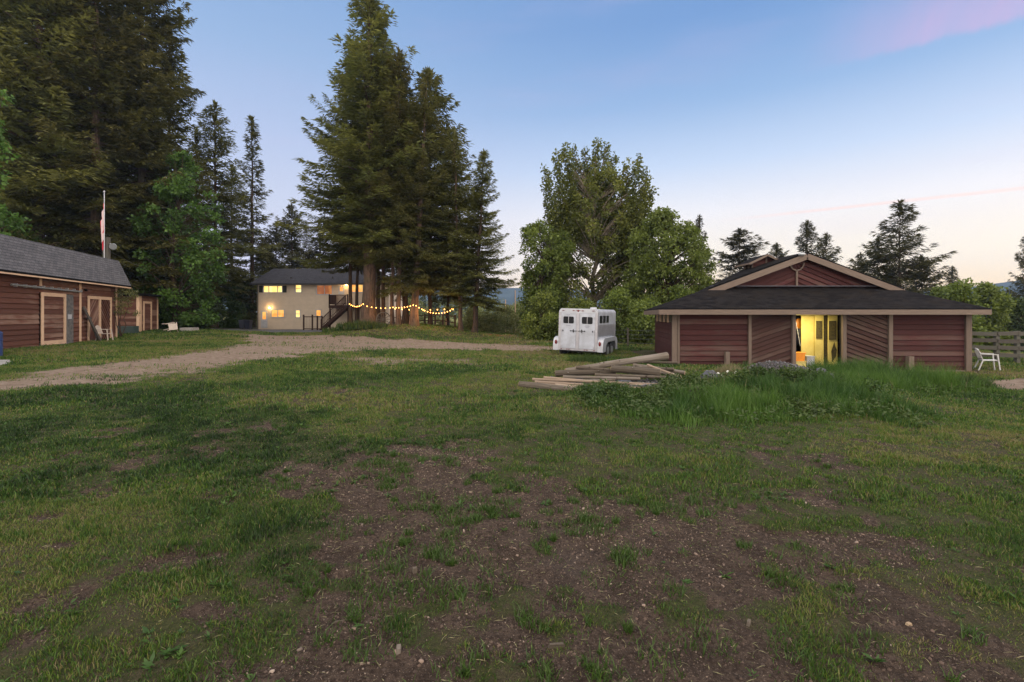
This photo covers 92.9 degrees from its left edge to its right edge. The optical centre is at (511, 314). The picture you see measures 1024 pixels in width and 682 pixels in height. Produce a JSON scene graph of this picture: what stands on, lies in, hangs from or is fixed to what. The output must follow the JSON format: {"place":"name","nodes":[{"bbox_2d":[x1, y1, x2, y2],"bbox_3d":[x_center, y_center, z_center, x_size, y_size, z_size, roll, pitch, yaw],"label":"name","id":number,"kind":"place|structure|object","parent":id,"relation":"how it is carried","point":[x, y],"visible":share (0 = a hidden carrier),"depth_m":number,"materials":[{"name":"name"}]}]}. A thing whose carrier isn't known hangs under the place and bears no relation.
{"place":"outdoors","nodes":[
{"label":"outdoors","id":0,"kind":"place"},
{"bbox_2d":[211,328,321,332],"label":"driveway","id":1,"kind":"structure","parent":0,"point":[289,330],"depth_m":48.78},
{"bbox_2d":[0,315,1023,681],"bbox_3d":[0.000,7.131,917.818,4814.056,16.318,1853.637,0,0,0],"label":"ground","id":2,"kind":"structure","parent":0,"point":[398,667],"depth_m":3.10,"materials":[{"name":"soil"}]},
{"bbox_2d":[0,89,32,235],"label":"maple tree","id":3,"kind":"object","parent":2,"relation":"on","point":[13,225],"visible":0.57,"depth_m":25.72,"materials":[{"name":"green plant"}]},
{"bbox_2d":[0,218,45,242],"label":"maple tree","id":4,"kind":"object","parent":2,"relation":"on","point":[25,234],"visible":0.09,"depth_m":35.64,"materials":[{"name":"green plant"}]},
{"bbox_2d":[0,0,90,224],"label":"fir tree","id":5,"kind":"object","parent":2,"relation":"on","point":[4,198],"visible":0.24,"depth_m":36.02,"materials":[{"name":"green plant"}]},
{"bbox_2d":[0,234,130,348],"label":"stable shed","id":6,"kind":"structure","parent":2,"relation":"on","point":[48,293],"depth_m":24.22,"materials":[{"name":"brown"}]},
{"bbox_2d":[41,292,65,345],"bbox_3d":[-22.858,0.200,24.254,0.090,2.560,2.073,0,0,-18],"label":"sliding door","id":7,"kind":"structure","parent":6,"relation":"in","point":[53,325],"depth_m":24.24,"materials":[{"name":"brown"}]},
{"bbox_2d":[87,296,111,340],"bbox_3d":[-24.369,0.190,28.766,0.095,2.540,2.805,0,0,-18],"label":"double door","id":8,"kind":"structure","parent":6,"relation":"in","point":[105,314],"depth_m":28.73,"materials":[{"name":"brown"}]},
{"bbox_2d":[112,288,140,336],"bbox_3d":[-24.973,-0.101,30.885,2.465,3.224,1.179,0,0,0],"label":"climbing vine","id":9,"kind":"object","parent":6,"relation":"attached to","point":[120,304],"visible":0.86,"depth_m":30.93,"materials":[{"name":"green plant"}]},
{"bbox_2d":[0,0,136,253],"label":"fir tree","id":10,"kind":"object","parent":2,"relation":"on","point":[46,42],"visible":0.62,"depth_m":36.47,"materials":[{"name":"green plant"}]},
{"bbox_2d":[0,2,150,241],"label":"fir tree","id":11,"kind":"object","parent":2,"relation":"on","point":[73,130],"depth_m":49.61,"materials":[{"name":"green plant"}]},
{"bbox_2d":[0,0,213,303],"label":"fir tree","id":12,"kind":"object","parent":2,"relation":"on","point":[96,150],"visible":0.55,"depth_m":39.10,"materials":[{"name":"green plant"}]},
{"bbox_2d":[117,293,164,331],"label":"outbuilding","id":13,"kind":"structure","parent":2,"relation":"on","point":[145,305],"depth_m":36.44,"materials":[{"name":"brown"}]},
{"bbox_2d":[143,301,151,330],"bbox_3d":[-27.914,0.090,37.234,0.090,2.220,1.560,0,0,-18],"label":"door","id":14,"kind":"structure","parent":13,"relation":"in","point":[147,322],"depth_m":37.27,"materials":[{"name":"brown"}]},
{"bbox_2d":[54,0,229,300],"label":"fir tree","id":15,"kind":"object","parent":2,"relation":"on","point":[164,27],"visible":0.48,"depth_m":41.29,"materials":[{"name":"green plant"}]},
{"bbox_2d":[141,284,188,328],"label":"dark bush","id":16,"kind":"object","parent":2,"relation":"on","point":[161,325],"visible":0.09,"depth_m":43.27,"materials":[{"name":"green plant"}]},
{"bbox_2d":[126,150,229,326],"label":"maple tree","id":17,"kind":"object","parent":2,"relation":"on","point":[180,191],"visible":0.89,"depth_m":40.62,"materials":[{"name":"green plant"}]},
{"bbox_2d":[119,39,241,278],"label":"fir tree","id":18,"kind":"object","parent":2,"relation":"on","point":[176,61],"visible":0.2,"depth_m":45.91,"materials":[{"name":"green plant"}]},
{"bbox_2d":[160,290,226,328],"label":"dark bush","id":19,"kind":"object","parent":2,"relation":"on","point":[216,308],"visible":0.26,"depth_m":45.45,"materials":[{"name":"green plant"}]},
{"bbox_2d":[178,127,250,305],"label":"fir tree","id":20,"kind":"object","parent":2,"relation":"on","point":[198,138],"visible":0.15,"depth_m":55.88,"materials":[{"name":"green plant"}]},
{"bbox_2d":[178,99,279,327],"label":"fir tree","id":21,"kind":"object","parent":2,"relation":"on","point":[220,150],"visible":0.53,"depth_m":55.83,"materials":[{"name":"green plant"}]},
{"bbox_2d":[211,279,248,327],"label":"dark bush","id":22,"kind":"object","parent":2,"relation":"on","point":[230,321],"visible":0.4,"depth_m":57.58,"materials":[{"name":"green plant"}]},
{"bbox_2d":[200,165,262,296],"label":"fir tree","id":23,"kind":"object","parent":2,"relation":"on","point":[239,189],"visible":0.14,"depth_m":65.95,"materials":[{"name":"green plant"}]},
{"bbox_2d":[223,277,256,323],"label":"dark bush","id":24,"kind":"object","parent":2,"relation":"on","point":[242,296],"visible":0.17,"depth_m":63.34,"materials":[{"name":"green plant"}]},
{"bbox_2d":[224,115,281,327],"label":"fir tree","id":25,"kind":"object","parent":2,"relation":"on","point":[254,135],"visible":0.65,"depth_m":63.81,"materials":[{"name":"plant"}]},
{"bbox_2d":[247,235,282,319],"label":"fir tree","id":26,"kind":"object","parent":2,"relation":"on","point":[265,238],"visible":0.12,"depth_m":70.00,"materials":[{"name":"green plant"}]},
{"bbox_2d":[254,223,296,311],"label":"fir tree","id":27,"kind":"object","parent":2,"relation":"on","point":[275,234],"visible":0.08,"depth_m":81.50,"materials":[{"name":"green plant"}]},
{"bbox_2d":[271,204,317,268],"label":"fir tree","id":28,"kind":"object","parent":2,"relation":"on","point":[290,253],"visible":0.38,"depth_m":77.50,"materials":[{"name":"green plant"}]},
{"bbox_2d":[299,236,337,268],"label":"fir tree","id":29,"kind":"object","parent":2,"relation":"on","point":[316,252],"visible":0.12,"depth_m":79.46,"materials":[{"name":"green plant"}]},
{"bbox_2d":[250,269,402,329],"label":"house","id":30,"kind":"structure","parent":2,"relation":"on","point":[290,298],"depth_m":54.99,"materials":[{"name":"beige"}]},
{"bbox_2d":[259,285,286,292],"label":"window","id":31,"kind":"structure","parent":30,"relation":"in","point":[262,288],"depth_m":54.96,"materials":[{"name":"glass"}]},
{"bbox_2d":[316,285,332,294],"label":"window","id":32,"kind":"structure","parent":30,"relation":"in","point":[320,289],"depth_m":55.05,"materials":[{"name":"glass"}]},
{"bbox_2d":[319,294,360,329],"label":"staircase","id":33,"kind":"structure","parent":30,"relation":"attached to","point":[333,300],"depth_m":52.84,"materials":[{"name":"brown wood"}]},
{"bbox_2d":[292,55,397,321],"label":"fir tree","id":34,"kind":"object","parent":2,"relation":"on","point":[333,258],"visible":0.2,"depth_m":41.87,"materials":[{"name":"green plant"}]},
{"bbox_2d":[317,121,387,321],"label":"fir tree","id":35,"kind":"object","parent":2,"relation":"on","point":[353,269],"visible":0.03,"depth_m":44.20,"materials":[{"name":"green plant"}]},
{"bbox_2d":[332,199,380,322],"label":"fir tree","id":36,"kind":"object","parent":2,"relation":"on","point":[378,309],"visible":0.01,"depth_m":44.35,"materials":[{"name":"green plant"}]},
{"bbox_2d":[273,0,440,323],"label":"fir tree","id":37,"kind":"object","parent":2,"relation":"on","point":[366,65],"visible":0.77,"depth_m":38.41,"materials":[{"name":"green plant"}]},
{"bbox_2d":[336,318,388,328],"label":"grass clump","id":38,"kind":"object","parent":2,"relation":"on","point":[367,324],"visible":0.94,"depth_m":36.59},
{"bbox_2d":[331,30,413,323],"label":"fir tree","id":39,"kind":"object","parent":2,"relation":"on","point":[383,267],"visible":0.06,"depth_m":41.77,"materials":[{"name":"green plant"}]},
{"bbox_2d":[340,60,431,324],"bbox_3d":[-9.636,-9.720,39.585,6.499,21.965,7.283,0,0,21],"label":"fir tree","id":40,"kind":"object","parent":2,"relation":"on","point":[382,262],"visible":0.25,"depth_m":38.82,"materials":[{"name":"green plant"}]},
{"bbox_2d":[342,46,441,324],"bbox_3d":[-9.201,-10.127,39.052,7.962,22.736,7.105,0,0,0],"label":"fir tree","id":41,"kind":"object","parent":2,"relation":"on","point":[397,119],"visible":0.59,"depth_m":38.03,"materials":[{"name":"green plant"}]},
{"bbox_2d":[340,89,456,323],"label":"fir tree","id":42,"kind":"object","parent":2,"relation":"on","point":[405,316],"visible":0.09,"depth_m":41.07,"materials":[{"name":"green plant"}]},
{"bbox_2d":[368,66,459,325],"bbox_3d":[-7.360,-9.228,38.329,5.280,20.990,7.678,0,0,45],"label":"fir tree","id":43,"kind":"object","parent":2,"relation":"on","point":[419,264],"visible":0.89,"depth_m":38.07,"materials":[{"name":"green plant"}]},
{"bbox_2d":[362,67,513,324],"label":"fir tree","id":44,"kind":"object","parent":2,"relation":"on","point":[443,104],"visible":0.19,"depth_m":41.34,"materials":[{"name":"green plant"}]},
{"bbox_2d":[394,123,500,324],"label":"fir tree","id":45,"kind":"object","parent":2,"relation":"on","point":[447,299],"visible":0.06,"depth_m":44.16,"materials":[{"name":"green plant"}]},
{"bbox_2d":[421,126,500,330],"bbox_3d":[-4.284,-6.659,38.223,4.899,16.677,6.772,0,0,41],"label":"fir tree","id":46,"kind":"object","parent":2,"relation":"on","point":[452,195],"visible":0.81,"depth_m":38.14,"materials":[{"name":"green plant"}]},
{"bbox_2d":[431,148,520,332],"bbox_3d":[-2.633,-5.594,38.084,7.678,14.872,5.125,0,0,23],"label":"fir tree","id":47,"kind":"object","parent":2,"relation":"on","point":[477,202],"visible":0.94,"depth_m":37.67,"materials":[{"name":"green plant"}]},
{"bbox_2d":[463,306,494,331],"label":"slope shrub","id":48,"kind":"object","parent":2,"relation":"on","point":[470,320],"visible":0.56,"depth_m":42.24,"materials":[{"name":"green plant"}]},
{"bbox_2d":[478,312,510,332],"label":"slope shrub","id":49,"kind":"object","parent":2,"relation":"on","point":[496,319],"visible":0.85,"depth_m":42.24,"materials":[{"name":"green plant"}]},
{"bbox_2d":[489,307,520,332],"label":"slope shrub","id":50,"kind":"object","parent":2,"relation":"on","point":[515,318],"visible":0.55,"depth_m":45.35,"materials":[{"name":"green plant"}]},
{"bbox_2d":[7,383,1009,681],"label":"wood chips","id":51,"kind":"object","parent":2,"relation":"on","point":[421,661],"visible":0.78,"depth_m":3.36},
{"bbox_2d":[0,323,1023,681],"bbox_3d":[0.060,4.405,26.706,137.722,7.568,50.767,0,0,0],"label":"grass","id":52,"kind":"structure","parent":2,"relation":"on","point":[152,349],"depth_m":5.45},
{"bbox_2d":[0,372,1023,681],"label":"ground weeds","id":53,"kind":"object","parent":2,"relation":"on","point":[182,646],"visible":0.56,"depth_m":4.62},
{"bbox_2d":[0,392,1023,681],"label":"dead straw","id":54,"kind":"object","parent":2,"relation":"on","point":[570,558],"visible":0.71,"depth_m":3.33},
{"bbox_2d":[7,416,1021,681],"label":"soil crumbs","id":55,"kind":"object","parent":2,"relation":"on","point":[557,562],"visible":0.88,"depth_m":3.32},
{"bbox_2d":[520,289,558,340],"bbox_3d":[2.324,0.632,34.951,3.663,4.941,3.786,0,0,0],"label":"leafy bush","id":56,"kind":"object","parent":2,"relation":"on","point":[546,317],"visible":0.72,"depth_m":34.44,"materials":[{"name":"green plant"}]},
{"bbox_2d":[517,219,576,335],"bbox_3d":[2.658,-2.491,38.096,4.633,10.050,4.537,0,0,0],"label":"maple tree","id":57,"kind":"object","parent":2,"relation":"on","point":[533,282],"visible":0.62,"depth_m":37.41,"materials":[{"name":"green plant"}]},
{"bbox_2d":[518,381,576,390],"bbox_3d":[0.853,1.638,10.829,1.556,0.242,0.204,0,0,26],"label":"log","id":58,"kind":"object","parent":2,"relation":"on","point":[524,384],"visible":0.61,"depth_m":10.85,"materials":[{"name":"brown wood"}]},
{"bbox_2d":[118,381,1023,681],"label":"grass tufts","id":59,"kind":"object","parent":2,"relation":"on","point":[522,615],"visible":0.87,"depth_m":3.09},
{"bbox_2d":[556,297,600,331],"bbox_3d":[4.882,0.879,33.991,3.642,4.413,3.844,0,0,0],"label":"leafy bush","id":60,"kind":"object","parent":2,"relation":"on","point":[575,303],"visible":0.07,"depth_m":33.69,"materials":[{"name":"green plant"}]},
{"bbox_2d":[553,307,616,354],"bbox_3d":[4.036,0.835,24.659,2.400,2.410,4.846,2,1,25],"label":"horse trailer","id":61,"kind":"object","parent":2,"relation":"on","point":[591,329],"visible":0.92,"depth_m":22.61,"materials":[{"name":"white paint"}]},
{"bbox_2d":[555,368,615,376],"bbox_3d":[1.885,1.486,12.531,1.556,0.270,0.203,0,0,11],"label":"log","id":62,"kind":"object","parent":2,"relation":"on","point":[576,372],"visible":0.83,"depth_m":12.52,"materials":[{"name":"brown wood"}]},
{"bbox_2d":[611,366,659,375],"bbox_3d":[3.077,1.416,12.138,1.199,0.267,0.203,0,0,14],"label":"log","id":63,"kind":"object","parent":62,"relation":"on","point":[635,370],"visible":0.93,"depth_m":12.07,"materials":[{"name":"brown wood"}]},
{"bbox_2d":[568,352,607,362],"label":"grass clump","id":64,"kind":"object","parent":2,"relation":"on","point":[590,358],"visible":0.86,"depth_m":18.84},
{"bbox_2d":[544,376,642,384],"bbox_3d":[2.143,1.585,11.505,2.807,0.192,0.065,0,0,12],"label":"peeled pole","id":65,"kind":"object","parent":2,"relation":"on","point":[546,377],"visible":0.37,"depth_m":11.68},
{"bbox_2d":[583,379,614,380],"bbox_3d":[1.615,1.573,11.629,1.712,0.104,0.110,0,0,-3],"label":"log","id":66,"kind":"object","parent":65,"relation":"on","point":[600,380],"visible":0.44,"depth_m":11.66,"materials":[{"name":"brown wood"}]},
{"bbox_2d":[563,375,639,379],"bbox_3d":[2.151,1.520,11.742,1.833,0.085,0.102,0,0,10],"label":"log","id":67,"kind":"object","parent":66,"relation":"on","point":[600,377],"visible":0.94,"depth_m":11.74,"materials":[{"name":"brown wood"}]},
{"bbox_2d":[532,378,656,384],"bbox_3d":[1.998,1.579,11.444,3.046,0.152,0.077,0,0,6],"label":"peeled pole","id":68,"kind":"object","parent":2,"relation":"on","point":[560,380],"visible":0.69,"depth_m":11.48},
{"bbox_2d":[535,137,658,325],"bbox_3d":[6.835,-6.182,39.992,10.751,17.060,7.420,0,0,0],"label":"cottonwood tree","id":69,"kind":"object","parent":2,"relation":"on","point":[601,219],"visible":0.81,"depth_m":38.96,"materials":[{"name":"green plant"}]},
{"bbox_2d":[584,379,618,399],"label":"weed clump","id":70,"kind":"object","parent":2,"relation":"on","point":[605,385],"visible":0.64,"depth_m":9.51,"materials":[{"name":"green plant"}]},
{"bbox_2d":[572,380,637,395],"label":"grass clump","id":71,"kind":"object","parent":2,"relation":"on","point":[619,386],"visible":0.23,"depth_m":10.17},
{"bbox_2d":[597,286,637,342],"bbox_3d":[7.159,0.449,33.015,3.410,4.844,3.643,0,0,0],"label":"leafy bush","id":72,"kind":"object","parent":2,"relation":"on","point":[621,297],"visible":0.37,"depth_m":32.37,"materials":[{"name":"green plant"}]},
{"bbox_2d":[576,384,679,406],"bbox_3d":[2.139,1.525,8.878,1.934,0.514,0.917,0,0,0],"label":"weed clump","id":73,"kind":"object","parent":2,"relation":"on","point":[656,396],"visible":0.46,"depth_m":8.94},
{"bbox_2d":[595,373,665,378],"bbox_3d":[2.907,1.509,12.003,1.698,0.106,0.115,0,0,14],"label":"log","id":74,"kind":"object","parent":2,"relation":"on","point":[629,375],"visible":0.76,"depth_m":11.99,"materials":[{"name":"brown wood"}]},
{"bbox_2d":[621,296,661,344],"bbox_3d":[8.607,0.724,30.963,3.271,3.906,3.820,0,0,0],"label":"leafy bush","id":75,"kind":"object","parent":2,"relation":"on","point":[644,324],"visible":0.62,"depth_m":30.28,"materials":[{"name":"green plant"}]},
{"bbox_2d":[633,363,684,374],"bbox_3d":[3.961,1.467,13.150,1.384,0.244,0.143,0,0,32],"label":"log","id":76,"kind":"object","parent":2,"relation":"on","point":[681,372],"visible":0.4,"depth_m":12.90,"materials":[{"name":"brown wood"}]},
{"bbox_2d":[564,352,668,369],"bbox_3d":[2.928,1.324,13.463,3.149,0.517,0.217,0,0,-16],"label":"log","id":77,"kind":"object","parent":76,"relation":"on","point":[646,358],"visible":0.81,"depth_m":13.53,"materials":[{"name":"brown wood"}]},
{"bbox_2d":[616,206,719,325],"bbox_3d":[11.416,-2.893,36.008,7.430,10.260,7.178,0,0,0],"label":"bigleaf maple","id":78,"kind":"object","parent":2,"relation":"on","point":[666,267],"visible":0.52,"depth_m":34.67,"materials":[{"name":"green plant"}]},
{"bbox_2d":[639,386,712,402],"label":"weed clump","id":79,"kind":"object","parent":2,"relation":"on","point":[653,387],"visible":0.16,"depth_m":9.00,"materials":[{"name":"green plant"}]},
{"bbox_2d":[663,283,694,302],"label":"leafy bush","id":80,"kind":"object","parent":2,"relation":"on","point":[680,291],"visible":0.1,"depth_m":33.53,"materials":[{"name":"green plant"}]},
{"bbox_2d":[577,360,817,386],"bbox_3d":[5.210,1.527,12.253,7.466,0.600,3.141,0,0,0],"label":"crushed stone","id":81,"kind":"object","parent":2,"relation":"on","point":[656,381],"visible":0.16,"depth_m":12.75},
{"bbox_2d":[408,291,1004,331],"bbox_3d":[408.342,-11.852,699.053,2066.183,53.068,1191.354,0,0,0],"label":"distant woods","id":82,"kind":"object","parent":2,"relation":"on","point":[452,312],"visible":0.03,"depth_m":178.52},
{"bbox_2d":[714,361,748,375],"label":"grass clump","id":83,"kind":"object","parent":2,"relation":"on","point":[723,368],"visible":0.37,"depth_m":12.90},
{"bbox_2d":[694,227,771,284],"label":"fir tree","id":84,"kind":"object","parent":2,"relation":"on","point":[735,240],"visible":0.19,"depth_m":63.48,"materials":[{"name":"green plant"}]},
{"bbox_2d":[726,363,809,384],"bbox_3d":[5.336,1.307,10.359,1.784,0.528,1.009,0,0,0],"label":"weed clump","id":85,"kind":"object","parent":2,"relation":"on","point":[785,371],"visible":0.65,"depth_m":10.29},
{"bbox_2d":[767,243,788,257],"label":"fir tree","id":86,"kind":"object","parent":2,"relation":"on","point":[777,251],"visible":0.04,"depth_m":65.82,"materials":[{"name":"green plant"}]},
{"bbox_2d":[563,366,997,427],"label":"leafy weeds","id":87,"kind":"object","parent":2,"relation":"on","point":[664,380],"visible":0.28,"depth_m":8.37,"materials":[{"name":"green plant"}]},
{"bbox_2d":[788,220,832,260],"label":"fir tree","id":88,"kind":"object","parent":2,"relation":"on","point":[807,225],"visible":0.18,"depth_m":61.72,"materials":[{"name":"green plant"}]},
{"bbox_2d":[774,366,848,382],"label":"weed clump","id":89,"kind":"object","parent":2,"relation":"on","point":[811,372],"visible":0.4,"depth_m":10.20,"materials":[{"name":"green plant"}]},
{"bbox_2d":[644,252,991,370],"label":"barn","id":90,"kind":"structure","parent":2,"relation":"on","point":[755,308],"depth_m":18.98,"materials":[{"name":"red"}]},
{"bbox_2d":[752,315,790,362],"bbox_3d":[10.090,1.070,18.924,1.600,2.260,0.072,0,0,0],"label":"sliding door","id":91,"kind":"structure","parent":90,"relation":"in","point":[771,334],"depth_m":18.91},
{"bbox_2d":[815,315,823,363],"bbox_3d":[12.815,1.201,20.277,0.360,2.348,0.065,0,0,0],"label":"inner door","id":92,"kind":"structure","parent":90,"relation":"in","point":[819,319],"depth_m":20.28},
{"bbox_2d":[828,315,836,364],"bbox_3d":[13.257,1.217,20.060,0.383,2.380,0.140,0,0,0],"label":"inner door","id":93,"kind":"structure","parent":90,"relation":"in","point":[832,319],"depth_m":20.10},
{"bbox_2d":[847,315,887,368],"bbox_3d":[13.760,1.295,18.924,1.750,2.710,0.072,0,0,0],"label":"sliding door","id":94,"kind":"structure","parent":90,"relation":"in","point":[865,333],"depth_m":18.91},
{"bbox_2d":[814,232,842,261],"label":"fir tree","id":95,"kind":"object","parent":2,"relation":"on","point":[826,237],"visible":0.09,"depth_m":63.80,"materials":[{"name":"green plant"}]},
{"bbox_2d":[828,375,893,397],"bbox_3d":[6.916,1.475,9.716,1.376,0.514,0.714,0,0,0],"label":"weed clump","id":96,"kind":"object","parent":2,"relation":"on","point":[874,383],"visible":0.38,"depth_m":9.80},
{"bbox_2d":[846,236,915,289],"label":"fir tree","id":97,"kind":"object","parent":2,"relation":"on","point":[877,245],"visible":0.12,"depth_m":60.05,"materials":[{"name":"green plant"}]},
{"bbox_2d":[859,199,958,293],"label":"fir tree","id":98,"kind":"object","parent":2,"relation":"on","point":[889,256],"visible":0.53,"depth_m":55.31,"materials":[{"name":"green plant"}]},
{"bbox_2d":[897,254,976,317],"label":"fir tree","id":99,"kind":"object","parent":2,"relation":"on","point":[918,285],"visible":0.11,"depth_m":61.19,"materials":[{"name":"green plant"}]},
{"bbox_2d":[941,277,988,350],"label":"young tree","id":100,"kind":"object","parent":2,"relation":"on","point":[958,291],"visible":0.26,"depth_m":33.68,"materials":[{"name":"green plant"}]},
{"bbox_2d":[959,372,995,388],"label":"grass clump","id":101,"kind":"object","parent":2,"relation":"on","point":[969,377],"visible":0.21,"depth_m":13.04,"materials":[{"name":"green plant"}]},
{"bbox_2d":[973,348,1000,370],"bbox_3d":[18.738,1.757,19.217,0.688,0.893,0.595,0,0,28],"label":"plastic chair","id":102,"kind":"object","parent":2,"relation":"on","point":[978,353],"visible":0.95,"depth_m":19.22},
{"bbox_2d":[971,281,1018,350],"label":"young tree","id":103,"kind":"object","parent":2,"relation":"on","point":[994,294],"visible":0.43,"depth_m":35.43,"materials":[{"name":"green plant"}]},
{"bbox_2d":[972,331,1023,362],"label":"rail fence","id":104,"kind":"object","parent":2,"relation":"on","point":[996,340],"visible":0.65,"depth_m":21.67,"materials":[{"name":"grey wood"}]},
{"bbox_2d":[998,296,1023,351],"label":"young tree","id":105,"kind":"object","parent":2,"relation":"on","point":[1018,314],"visible":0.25,"depth_m":37.77,"materials":[{"name":"green plant"}]},
{"bbox_2d":[1004,236,1023,328],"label":"fir tree","id":106,"kind":"object","parent":2,"relation":"on","point":[1019,259],"visible":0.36,"depth_m":52.18,"materials":[{"name":"green plant"}]},
{"bbox_2d":[0,334,1023,390],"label":"gravel track","id":107,"kind":"structure","parent":0,"point":[217,357],"depth_m":18.84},
{"bbox_2d":[24,0,1023,290],"label":"sky","id":108,"kind":"structure","parent":0,"point":[765,118],"materials":[{"name":"blue"}]},
{"bbox_2d":[201,285,1023,314],"bbox_3d":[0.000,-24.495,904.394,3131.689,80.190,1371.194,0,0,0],"label":"mountain ridge","id":109,"kind":"structure","parent":0,"point":[509,301],"depth_m":1436.53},
{"bbox_2d":[247,281,1021,297],"bbox_3d":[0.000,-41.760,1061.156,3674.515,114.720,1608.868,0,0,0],"label":"mountain ridge","id":110,"kind":"structure","parent":0,"point":[508,292],"depth_m":1698.87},
{"bbox_2d":[559,352,1001,430],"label":"tall grass","id":111,"kind":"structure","parent":0,"point":[819,388],"depth_m":8.79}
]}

